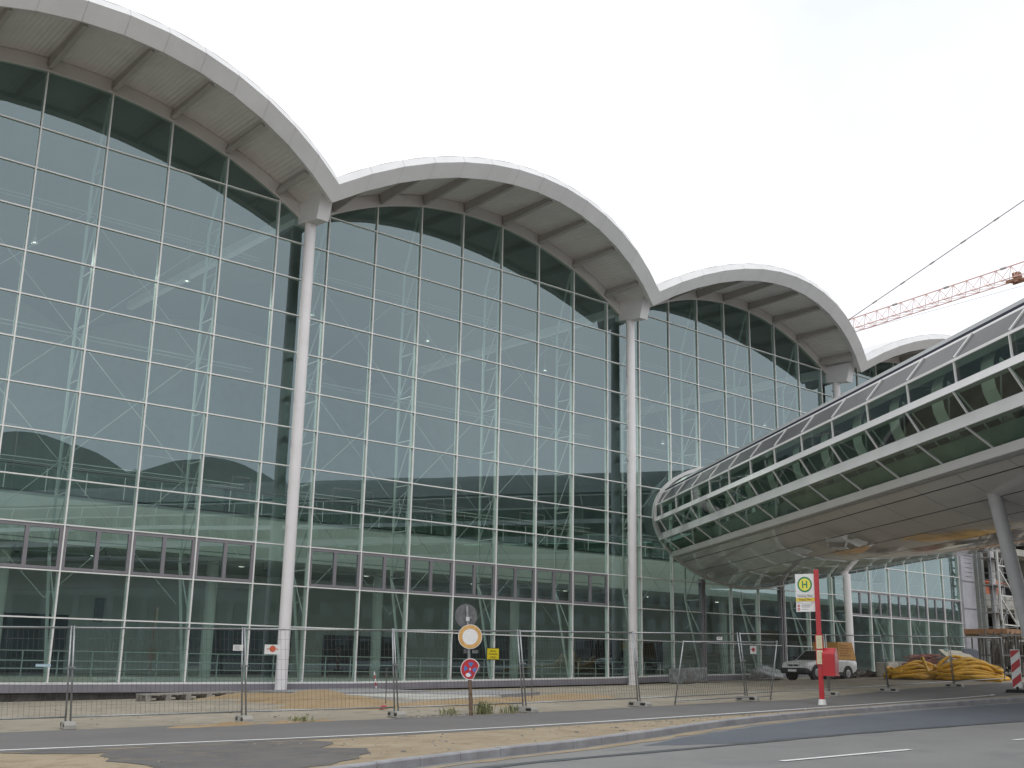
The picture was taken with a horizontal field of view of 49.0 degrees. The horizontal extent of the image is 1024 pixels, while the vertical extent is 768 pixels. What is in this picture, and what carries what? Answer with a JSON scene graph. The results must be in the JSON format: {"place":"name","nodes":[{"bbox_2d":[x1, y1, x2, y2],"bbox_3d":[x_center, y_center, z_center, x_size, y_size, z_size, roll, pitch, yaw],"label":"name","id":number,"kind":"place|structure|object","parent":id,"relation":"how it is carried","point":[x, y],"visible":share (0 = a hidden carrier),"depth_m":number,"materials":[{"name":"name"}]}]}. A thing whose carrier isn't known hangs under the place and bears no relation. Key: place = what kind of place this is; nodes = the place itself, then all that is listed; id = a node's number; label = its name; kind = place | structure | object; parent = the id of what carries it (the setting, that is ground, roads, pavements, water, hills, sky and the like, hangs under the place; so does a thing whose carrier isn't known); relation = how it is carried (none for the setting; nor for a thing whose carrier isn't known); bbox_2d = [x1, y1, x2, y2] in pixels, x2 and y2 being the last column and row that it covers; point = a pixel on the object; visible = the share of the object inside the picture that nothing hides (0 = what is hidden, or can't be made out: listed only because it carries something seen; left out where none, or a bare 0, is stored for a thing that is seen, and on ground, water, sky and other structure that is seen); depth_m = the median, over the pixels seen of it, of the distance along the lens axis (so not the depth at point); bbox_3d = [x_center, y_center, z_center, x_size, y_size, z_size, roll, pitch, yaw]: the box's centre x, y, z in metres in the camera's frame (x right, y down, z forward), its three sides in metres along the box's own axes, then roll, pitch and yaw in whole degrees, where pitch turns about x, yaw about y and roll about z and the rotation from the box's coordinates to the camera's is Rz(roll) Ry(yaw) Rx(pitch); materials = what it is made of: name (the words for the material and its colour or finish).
{"place":"outdoors","nodes":[
{"label":"outdoors","id":0,"kind":"place"},
{"bbox_2d":[19,740,370,767],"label":"asphalt","id":1,"kind":"structure","parent":0,"point":[296,754],"depth_m":18.02,"materials":[{"name":"grey asphalt"}]},
{"bbox_2d":[235,715,252,721],"bbox_3d":[-6.108,7.635,25.595,0.234,0.150,0.720,8,-15,-27],"label":"fence block","id":2,"kind":"object","parent":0,"point":[243,718],"depth_m":25.35,"materials":[{"name":"concrete"}]},
{"bbox_2d":[244,627,394,714],"bbox_3d":[-4.539,6.835,26.743,3.876,2.082,0.044,9,-17,-28],"label":"construction fence","id":3,"kind":"object","parent":2,"relation":"on","point":[298,669],"visible":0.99,"depth_m":26.67,"materials":[{"name":"metal"}]},
{"bbox_2d":[264,644,280,653],"bbox_3d":[-5.589,6.196,26.201,0.380,0.220,0.012,9,-16,-28],"label":"emblem board","id":4,"kind":"object","parent":3,"relation":"attached to","point":[271,649],"visible":1,"depth_m":26.20,"materials":[{"name":"white plastic"}]},
{"bbox_2d":[237,688,429,693],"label":"paving","id":5,"kind":"structure","parent":0,"point":[364,691],"depth_m":43.36,"materials":[{"name":"grey concrete"}]},
{"bbox_2d":[346,693,500,701],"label":"paving","id":6,"kind":"structure","parent":0,"point":[414,697],"depth_m":36.36,"materials":[{"name":"grey concrete"}]},
{"bbox_2d":[409,712,491,717],"bbox_3d":[-1.539,8.331,28.264,2.655,0.097,0.320,13,-18,-40],"label":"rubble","id":7,"kind":"object","parent":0,"point":[442,715],"visible":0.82,"depth_m":28.01,"materials":[{"name":"stone"}]},
{"bbox_2d":[0,703,908,767],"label":"verge","id":8,"kind":"structure","parent":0,"point":[392,746],"depth_m":20.35,"materials":[{"name":"beige sand"}]},
{"bbox_2d":[403,690,538,697],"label":"paving","id":9,"kind":"structure","parent":0,"point":[498,693],"depth_m":38.93,"materials":[{"name":"grey concrete"}]},
{"bbox_2d":[0,677,1023,752],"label":"ground","id":10,"kind":"structure","parent":0,"point":[124,706],"depth_m":32.86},
{"bbox_2d":[60,720,75,729],"bbox_3d":[-9.340,7.172,23.616,0.234,0.150,0.720,8,-15,-27],"label":"fence block","id":11,"kind":"object","parent":10,"relation":"on","point":[68,725],"depth_m":23.34,"materials":[{"name":"concrete"}]},
{"bbox_2d":[0,626,72,720],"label":"construction fence","id":12,"kind":"object","parent":11,"relation":"on","point":[68,673],"visible":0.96,"depth_m":23.59,"materials":[{"name":"metal"}]},
{"bbox_2d":[35,664,50,666],"bbox_3d":[-9.832,5.902,23.548,0.300,0.060,0.010,10,-16,-31],"label":"blue tag","id":13,"kind":"object","parent":12,"relation":"attached to","point":[43,665],"visible":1,"depth_m":23.55,"materials":[{"name":"blue"}]},
{"bbox_2d":[69,626,242,720],"bbox_3d":[-7.781,6.393,24.856,3.880,2.084,0.042,10,-17,-31],"label":"construction fence","id":14,"kind":"object","parent":11,"relation":"on","point":[156,649],"visible":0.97,"depth_m":24.81,"materials":[{"name":"metal"}]},
{"bbox_2d":[233,645,242,650],"bbox_3d":[-6.296,6.064,25.816,0.240,0.130,0.010,10,-16,-31],"label":"white notice","id":15,"kind":"object","parent":14,"relation":"attached to","point":[237,647],"visible":1,"depth_m":25.81,"materials":[{"name":"white paper"}]},
{"bbox_2d":[168,719,335,727],"bbox_3d":[-5.694,7.618,25.111,4.900,0.182,0.840,13,-18,-40],"label":"sand patch","id":16,"kind":"object","parent":10,"relation":"on","point":[230,724],"visible":0.49,"depth_m":24.64,"materials":[{"name":"beige sand"}]},
{"bbox_2d":[288,714,313,722],"bbox_3d":[-4.859,7.656,25.719,0.664,0.177,0.476,13,-18,-40],"label":"weed","id":17,"kind":"object","parent":10,"relation":"on","point":[303,719],"visible":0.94,"depth_m":25.74,"materials":[{"name":"green plant"}]},
{"bbox_2d":[385,669,387,702],"bbox_3d":[-3.626,8.790,32.361,0.036,1.180,0.036,-6,-15,26],"label":"iron rod","id":18,"kind":"object","parent":10,"relation":"on","point":[386,686],"visible":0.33,"depth_m":32.37,"materials":[{"name":"metal"}]},
{"bbox_2d":[387,710,405,717],"bbox_3d":[-2.810,8.054,27.383,0.234,0.150,0.720,8,-15,-25],"label":"fence block","id":19,"kind":"object","parent":10,"relation":"on","point":[396,714],"depth_m":27.16,"materials":[{"name":"concrete"}]},
{"bbox_2d":[393,629,523,710],"bbox_3d":[-1.322,7.296,28.713,3.946,2.086,0.042,10,-20,-33],"label":"construction fence","id":20,"kind":"object","parent":19,"relation":"on","point":[454,686],"visible":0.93,"depth_m":28.56,"materials":[{"name":"metal"}]},
{"bbox_2d":[486,648,498,659],"bbox_3d":[-0.495,7.017,29.183,0.400,0.310,0.014,10,-17,-33],"label":"warning notice","id":21,"kind":"object","parent":20,"relation":"attached to","point":[492,653],"visible":1,"depth_m":29.17,"materials":[{"name":"yellow metal"}]},
{"bbox_2d":[193,689,616,709],"bbox_3d":[-4.344,10.742,38.153,13.800,0.685,13.900,13,-18,-40],"label":"sand patch","id":22,"kind":"object","parent":10,"relation":"on","point":[334,699],"visible":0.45,"depth_m":33.96,"materials":[{"name":"beige sand"}]},
{"bbox_2d":[135,691,240,701],"bbox_3d":[-11.423,11.080,39.823,3.500,0.260,1.110,9,-16,-35],"label":"pallet","id":23,"kind":"object","parent":22,"relation":"on","point":[167,696],"visible":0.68,"depth_m":39.38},
{"bbox_2d":[439,706,460,715],"bbox_3d":[-1.585,8.224,28.317,0.578,0.255,0.677,1,-14,1],"label":"weed","id":24,"kind":"object","parent":10,"relation":"on","point":[449,711],"visible":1,"depth_m":28.21,"materials":[{"name":"green plant"}]},
{"bbox_2d":[33,695,868,762],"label":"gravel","id":25,"kind":"structure","parent":10,"relation":"on","point":[453,743],"depth_m":24.34,"materials":[{"name":"grey gravel"}]},
{"bbox_2d":[468,700,499,714],"bbox_3d":[-0.777,8.254,28.720,1.121,0.374,0.537,13,-18,-40],"label":"weed","id":26,"kind":"object","parent":10,"relation":"on","point":[485,708],"visible":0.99,"depth_m":28.73,"materials":[{"name":"green plant"}]},
{"bbox_2d":[498,704,518,713],"bbox_3d":[-0.051,8.431,29.206,0.656,0.257,0.513,7,-15,-21],"label":"weed","id":27,"kind":"object","parent":10,"relation":"on","point":[511,709],"visible":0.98,"depth_m":29.12,"materials":[{"name":"green plant"}]},
{"bbox_2d":[0,682,1023,752],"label":"footpath","id":28,"kind":"structure","parent":10,"relation":"on","point":[95,738],"depth_m":24.93,"materials":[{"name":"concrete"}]},
{"bbox_2d":[455,604,481,715],"bbox_3d":[-1.108,7.013,28.504,0.701,2.803,0.297,-1,-14,8],"label":"traffic sign","id":29,"kind":"object","parent":28,"relation":"on","point":[469,635],"visible":0.98,"depth_m":28.53,"materials":[{"name":"metal"}]},
{"bbox_2d":[6,694,993,749],"bbox_3d":[0.496,7.815,26.053,44.514,0.978,2.627,12,-17,-36],"label":"path marking","id":30,"kind":"object","parent":28,"relation":"on","point":[466,729],"visible":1,"depth_m":23.37,"materials":[{"name":"white paint"}]},
{"bbox_2d":[674,640,777,704],"bbox_3d":[6.685,8.867,34.655,4.937,1.968,0.045,13,-13,-40],"label":"construction fence","id":31,"kind":"object","parent":28,"relation":"on","point":[718,642],"visible":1,"depth_m":34.60,"materials":[{"name":"metal"}]},
{"bbox_2d":[750,646,756,653],"bbox_3d":[7.739,8.531,36.015,0.320,0.250,0.011,13,-18,-40],"label":"emblem board","id":32,"kind":"object","parent":31,"relation":"attached to","point":[753,648],"visible":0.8,"depth_m":36.01,"materials":[{"name":"white plastic"}]},
{"bbox_2d":[795,570,826,704],"bbox_3d":[9.040,7.652,34.003,0.805,4.000,0.255,-10,-17,36],"label":"bus stop","id":33,"kind":"object","parent":28,"relation":"on","point":[807,593],"visible":1,"depth_m":34.17,"materials":[{"name":"red metal"}]},
{"bbox_2d":[822,648,839,675],"bbox_3d":[9.523,8.317,33.590,0.414,0.820,0.404,-9,-17,34],"label":"litter bin","id":34,"kind":"object","parent":33,"relation":"attached to","point":[830,664],"visible":1,"depth_m":33.45,"materials":[{"name":"red"}]},
{"bbox_2d":[945,683,963,686],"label":"fence block","id":35,"kind":"object","parent":28,"relation":"on","point":[953,685],"depth_m":47.38,"materials":[{"name":"concrete"}]},
{"bbox_2d":[948,636,1005,683],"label":"construction fence","id":36,"kind":"object","parent":35,"relation":"on","point":[976,658],"visible":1,"depth_m":49.76,"materials":[{"name":"metal"}]},
{"bbox_2d":[1005,646,1023,692],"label":"barrier board","id":37,"kind":"object","parent":28,"relation":"on","point":[1016,669],"visible":1,"depth_m":42.22,"materials":[{"name":"red plastic"}]},
{"bbox_2d":[514,706,537,712],"bbox_3d":[0.348,8.553,29.519,0.720,0.150,0.234,-11,-19,41],"label":"fence block","id":38,"kind":"object","parent":10,"relation":"on","point":[528,709],"depth_m":29.35,"materials":[{"name":"concrete"}]},
{"bbox_2d":[519,630,637,705],"bbox_3d":[1.913,7.859,31.126,4.482,2.097,0.042,12,-20,-39],"label":"construction fence","id":39,"kind":"object","parent":38,"relation":"on","point":[546,666],"visible":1,"depth_m":31.11,"materials":[{"name":"metal"}]},
{"bbox_2d":[531,656,531,695],"bbox_3d":[0.625,9.399,35.630,0.084,1.480,0.039,13,-18,-40],"label":"iron rod","id":40,"kind":"object","parent":10,"relation":"on","point":[531,677],"visible":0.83,"depth_m":35.64,"materials":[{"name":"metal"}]},
{"bbox_2d":[628,701,651,706],"bbox_3d":[3.667,9.193,32.259,0.234,0.150,0.720,14,-19,-41],"label":"fence block","id":41,"kind":"object","parent":10,"relation":"on","point":[640,703],"depth_m":32.12,"materials":[{"name":"concrete"}]},
{"bbox_2d":[633,631,745,700],"bbox_3d":[5.466,8.569,34.165,5.203,2.114,0.042,13,-21,-40],"label":"construction fence","id":42,"kind":"object","parent":41,"relation":"on","point":[652,633],"visible":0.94,"depth_m":33.96,"materials":[{"name":"metal"}]},
{"bbox_2d":[735,696,758,700],"bbox_3d":[7.452,9.968,35.576,0.720,0.150,0.234,-9,-17,34],"label":"fence block","id":43,"kind":"object","parent":10,"relation":"on","point":[755,698],"depth_m":35.46,"materials":[{"name":"concrete"}]},
{"bbox_2d":[739,632,828,695],"bbox_3d":[9.191,9.383,37.651,0.044,2.118,5.502,-14,-20,42],"label":"construction fence","id":44,"kind":"object","parent":43,"relation":"on","point":[789,690],"visible":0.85,"depth_m":37.49,"materials":[{"name":"metal"}]},
{"bbox_2d":[748,666,783,677],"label":"wrapped bundle","id":45,"kind":"object","parent":10,"relation":"on","point":[768,669],"visible":0.82,"depth_m":67.15,"materials":[{"name":"grey plastic"}]},
{"bbox_2d":[780,642,856,679],"bbox_3d":[16.711,15.094,61.180,4.489,2.095,2.095,12,-18,-36],"label":"pickup van","id":46,"kind":"object","parent":10,"relation":"on","point":[813,663],"visible":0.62,"depth_m":60.94,"materials":[{"name":"white metal"}]},
{"bbox_2d":[824,691,839,695],"bbox_3d":[11.131,10.842,39.322,0.234,0.150,0.720,12,-18,-38],"label":"fence block","id":47,"kind":"object","parent":10,"relation":"on","point":[831,693],"depth_m":39.16,"materials":[{"name":"concrete"}]},
{"bbox_2d":[825,634,887,690],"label":"construction fence","id":48,"kind":"object","parent":47,"relation":"on","point":[828,635],"visible":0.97,"depth_m":41.36,"materials":[{"name":"metal"}]},
{"bbox_2d":[652,298,1023,640],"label":"skywalk","id":49,"kind":"object","parent":10,"relation":"on","point":[918,458],"visible":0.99,"depth_m":42.86,"materials":[{"name":"metal"}]},
{"bbox_2d":[808,670,876,678],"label":"rubble","id":50,"kind":"object","parent":10,"relation":"on","point":[868,675],"visible":0.3,"depth_m":65.71,"materials":[{"name":"grey stone"}]},
{"bbox_2d":[879,688,898,691],"bbox_3d":[14.338,11.631,42.704,0.720,0.150,0.234,-11,-18,39],"label":"fence block","id":51,"kind":"object","parent":10,"relation":"on","point":[888,689],"depth_m":42.59,"materials":[{"name":"concrete"}]},
{"bbox_2d":[880,635,953,687],"bbox_3d":[16.395,11.155,45.252,0.048,2.146,6.810,-13,-20,40],"label":"construction fence","id":52,"kind":"object","parent":51,"relation":"on","point":[899,636],"visible":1,"depth_m":45.18,"materials":[{"name":"metal"}]},
{"bbox_2d":[876,662,905,676],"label":"concrete block","id":53,"kind":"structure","parent":10,"relation":"on","point":[882,670],"depth_m":65.27,"materials":[{"name":"grey concrete"}]},
{"bbox_2d":[902,654,944,664],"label":"rod heap","id":54,"kind":"object","parent":53,"relation":"on","point":[932,656],"visible":0.48,"depth_m":65.96,"materials":[{"name":"red metal"}]},
{"bbox_2d":[883,660,941,679],"bbox_3d":[21.116,14.938,58.578,3.392,1.050,1.707,1,-14,0],"label":"pipe coil","id":55,"kind":"object","parent":10,"relation":"on","point":[906,673],"visible":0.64,"depth_m":58.16,"materials":[{"name":"yellow plastic"}]},
{"bbox_2d":[920,656,1001,681],"bbox_3d":[21.790,13.941,54.987,0.456,1.180,5.248,7,-15,-21],"label":"pipe end","id":56,"kind":"object","parent":10,"relation":"on","point":[955,675],"visible":0.89,"depth_m":54.68,"materials":[{"name":"yellow plastic"}]},
{"bbox_2d":[929,655,1010,680],"bbox_3d":[23.118,14.392,56.969,3.719,1.256,2.053,1,-14,0],"label":"pipe coil","id":57,"kind":"object","parent":10,"relation":"on","point":[965,663],"visible":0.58,"depth_m":56.40,"materials":[{"name":"yellow plastic"}]},
{"bbox_2d":[962,648,984,660],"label":"tarpaulin","id":58,"kind":"object","parent":10,"relation":"on","point":[971,652],"visible":0.03,"depth_m":65.80,"materials":[{"name":"grey plastic"}]},
{"bbox_2d":[938,649,973,658],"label":"cardboard sheet","id":59,"kind":"object","parent":58,"relation":"on","point":[942,651],"visible":0.36,"depth_m":65.49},
{"bbox_2d":[964,629,1022,666],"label":"formwork table","id":60,"kind":"object","parent":10,"relation":"on","point":[971,632],"visible":0.2,"depth_m":71.15,"materials":[{"name":"wood"}]},
{"bbox_2d":[976,549,1020,661],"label":"scaffold tower","id":61,"kind":"structure","parent":10,"relation":"on","point":[990,585],"depth_m":88.02,"materials":[{"name":"metal"}]},
{"bbox_2d":[995,550,1019,642],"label":"lattice mast","id":62,"kind":"object","parent":61,"relation":"attached to","point":[1015,619],"visible":0.5,"depth_m":87.60,"materials":[{"name":"white metal"}]},
{"bbox_2d":[977,630,1023,676],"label":"steel rack","id":63,"kind":"object","parent":10,"relation":"on","point":[1011,643],"visible":0.55,"depth_m":59.70,"materials":[{"name":"grey metal"}]},
{"bbox_2d":[106,0,1023,346],"label":"sky","id":64,"kind":"structure","parent":0,"point":[846,147],"materials":[{"name":"white"}]},
{"bbox_2d":[669,667,707,683],"bbox_3d":[9.724,16.055,61.861,2.245,0.914,1.065,13,-18,-40],"label":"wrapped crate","id":65,"kind":"object","parent":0,"point":[690,670],"visible":0.77,"depth_m":61.34,"materials":[{"name":"grey plastic"}]},
{"bbox_2d":[410,701,1023,767],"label":"road","id":66,"kind":"structure","parent":0,"point":[995,745],"depth_m":19.91,"materials":[{"name":"grey asphalt"}]},
{"bbox_2d":[425,714,860,767],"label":"road dust","id":67,"kind":"object","parent":66,"relation":"on","point":[634,742],"visible":1,"depth_m":21.89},
{"bbox_2d":[320,696,1023,767],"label":"kerb","id":68,"kind":"structure","parent":66,"relation":"on","point":[439,758],"depth_m":22.12,"materials":[{"name":"stone"}]},
{"bbox_2d":[474,720,1023,767],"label":"road seam","id":69,"kind":"object","parent":66,"relation":"on","point":[512,764],"visible":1,"depth_m":20.81,"materials":[{"name":"grey asphalt"}]},
{"bbox_2d":[643,703,1023,745],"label":"road patch","id":70,"kind":"object","parent":66,"relation":"on","point":[925,718],"visible":1,"depth_m":27.28,"materials":[{"name":"grey asphalt"}]},
{"bbox_2d":[779,749,912,760],"bbox_3d":[5.839,6.416,19.431,3.560,0.078,0.136,11,-17,-35],"label":"lane marking","id":71,"kind":"object","parent":66,"relation":"on","point":[845,755],"visible":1,"depth_m":19.30,"materials":[{"name":"white paint"}]},
{"bbox_3d":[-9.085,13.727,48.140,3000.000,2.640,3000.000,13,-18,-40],"label":"terrain","id":72,"kind":"structure","parent":0,"visible":0},
{"bbox_2d":[0,0,999,701],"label":"exhibition hall","id":73,"kind":"structure","parent":72,"relation":"on","point":[434,392],"depth_m":66.70,"materials":[{"name":"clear glass"}]},
{"bbox_2d":[0,520,63,569],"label":"tilt window","id":74,"kind":"structure","parent":73,"relation":"in","point":[26,536],"depth_m":41.90,"materials":[{"name":"grey metal"}]},
{"bbox_2d":[0,612,68,672],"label":"interior door","id":75,"kind":"structure","parent":73,"relation":"in","point":[30,644],"depth_m":60.17,"materials":[{"name":"glass"}]},
{"bbox_2d":[61,526,131,573],"bbox_3d":[-16.098,6.460,43.534,2.620,1.637,0.120,13,-18,-40],"label":"tilt window","id":76,"kind":"structure","parent":73,"relation":"in","point":[97,542],"depth_m":43.51,"materials":[{"name":"grey metal"}]},
{"bbox_2d":[130,532,195,577],"bbox_3d":[-14.067,6.922,45.252,2.620,1.637,0.120,13,-18,-40],"label":"tilt window","id":77,"kind":"structure","parent":73,"relation":"in","point":[162,560],"depth_m":45.23,"materials":[{"name":"grey metal"}]},
{"bbox_2d":[194,538,254,581],"bbox_3d":[-12.036,7.384,46.971,2.620,1.637,0.120,13,-18,-40],"label":"tilt window","id":78,"kind":"structure","parent":73,"relation":"in","point":[225,543],"depth_m":46.95,"materials":[{"name":"grey metal"}]},
{"bbox_2d":[210,629,291,674],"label":"interior door","id":79,"kind":"structure","parent":73,"relation":"in","point":[230,640],"depth_m":68.21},
{"bbox_2d":[309,548,359,588],"bbox_3d":[-7.974,8.309,50.407,2.620,1.637,0.120,13,-18,-40],"label":"tilt window","id":80,"kind":"structure","parent":73,"relation":"in","point":[334,566],"depth_m":50.41,"materials":[{"name":"grey metal"}]},
{"bbox_2d":[321,635,407,675],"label":"interior door","id":81,"kind":"structure","parent":73,"relation":"in","point":[334,647],"depth_m":73.29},
{"bbox_2d":[360,553,407,591],"bbox_3d":[-5.944,8.771,52.125,2.620,1.637,0.120,13,-18,-40],"label":"tilt window","id":82,"kind":"structure","parent":73,"relation":"in","point":[384,561],"depth_m":52.12,"materials":[{"name":"grey metal"}]},
{"bbox_2d":[409,557,452,594],"bbox_3d":[-3.913,9.233,53.843,2.620,1.637,0.120,13,-18,-40],"label":"tilt window","id":83,"kind":"structure","parent":73,"relation":"in","point":[431,561],"depth_m":53.84,"materials":[{"name":"grey metal"}]},
{"bbox_2d":[454,561,494,597],"bbox_3d":[-1.882,9.695,55.561,2.620,1.637,0.120,13,-18,-40],"label":"tilt window","id":84,"kind":"structure","parent":73,"relation":"in","point":[474,565],"depth_m":55.56,"materials":[{"name":"grey metal"}]},
{"bbox_2d":[452,634,527,676],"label":"interior door","id":85,"kind":"structure","parent":73,"relation":"in","point":[505,640],"depth_m":80.85,"materials":[{"name":"grey glass"}]},
{"bbox_2d":[496,565,534,600],"bbox_3d":[0.149,10.158,57.279,2.620,1.637,0.120,13,-18,-40],"label":"tilt window","id":86,"kind":"structure","parent":73,"relation":"in","point":[514,576],"depth_m":57.27,"materials":[{"name":"grey metal"}]},
{"bbox_2d":[536,569,571,602],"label":"tilt window","id":87,"kind":"structure","parent":73,"relation":"in","point":[553,589],"depth_m":59.02,"materials":[{"name":"grey metal"}]},
{"bbox_2d":[573,572,607,604],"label":"tilt window","id":88,"kind":"structure","parent":73,"relation":"in","point":[590,583],"depth_m":60.73,"materials":[{"name":"grey metal"}]},
{"bbox_2d":[575,638,662,676],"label":"interior door","id":89,"kind":"structure","parent":73,"relation":"in","point":[579,644],"depth_m":88.51,"materials":[{"name":"grey glass"}]},
{"bbox_2d":[851,590,870,615],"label":"tilt window","id":90,"kind":"structure","parent":73,"relation":"in","point":[859,592],"depth_m":77.67,"materials":[{"name":"grey metal"}]},
{"bbox_2d":[871,592,890,617],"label":"tilt window","id":91,"kind":"structure","parent":73,"relation":"in","point":[879,600],"depth_m":79.27,"materials":[{"name":"grey metal"}]},
{"bbox_2d":[890,594,909,618],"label":"tilt window","id":92,"kind":"structure","parent":73,"relation":"in","point":[898,596],"depth_m":80.92,"materials":[{"name":"grey metal"}]},
{"bbox_2d":[909,596,927,619],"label":"tilt window","id":93,"kind":"structure","parent":73,"relation":"in","point":[925,601],"depth_m":82.51,"materials":[{"name":"grey metal"}]},
{"bbox_2d":[927,598,944,620],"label":"tilt window","id":94,"kind":"structure","parent":73,"relation":"in","point":[935,608],"depth_m":84.12,"materials":[{"name":"grey metal"}]},
{"bbox_2d":[945,600,961,622],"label":"tilt window","id":95,"kind":"structure","parent":73,"relation":"in","point":[952,608],"depth_m":85.77,"materials":[{"name":"grey metal"}]},
{"bbox_2d":[848,200,1023,331],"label":"tower crane","id":96,"kind":"object","parent":72,"relation":"on","point":[1017,277],"visible":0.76,"depth_m":118.42,"materials":[{"name":"red metal"}]},
{"label":"ground","id":97,"kind":"structure","parent":0,"visible":0},
{"bbox_2d":[983,545,1023,663],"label":"shell building","id":98,"kind":"structure","parent":97,"relation":"on","point":[1020,551],"depth_m":98.45,"materials":[{"name":"concrete"}]}
]}

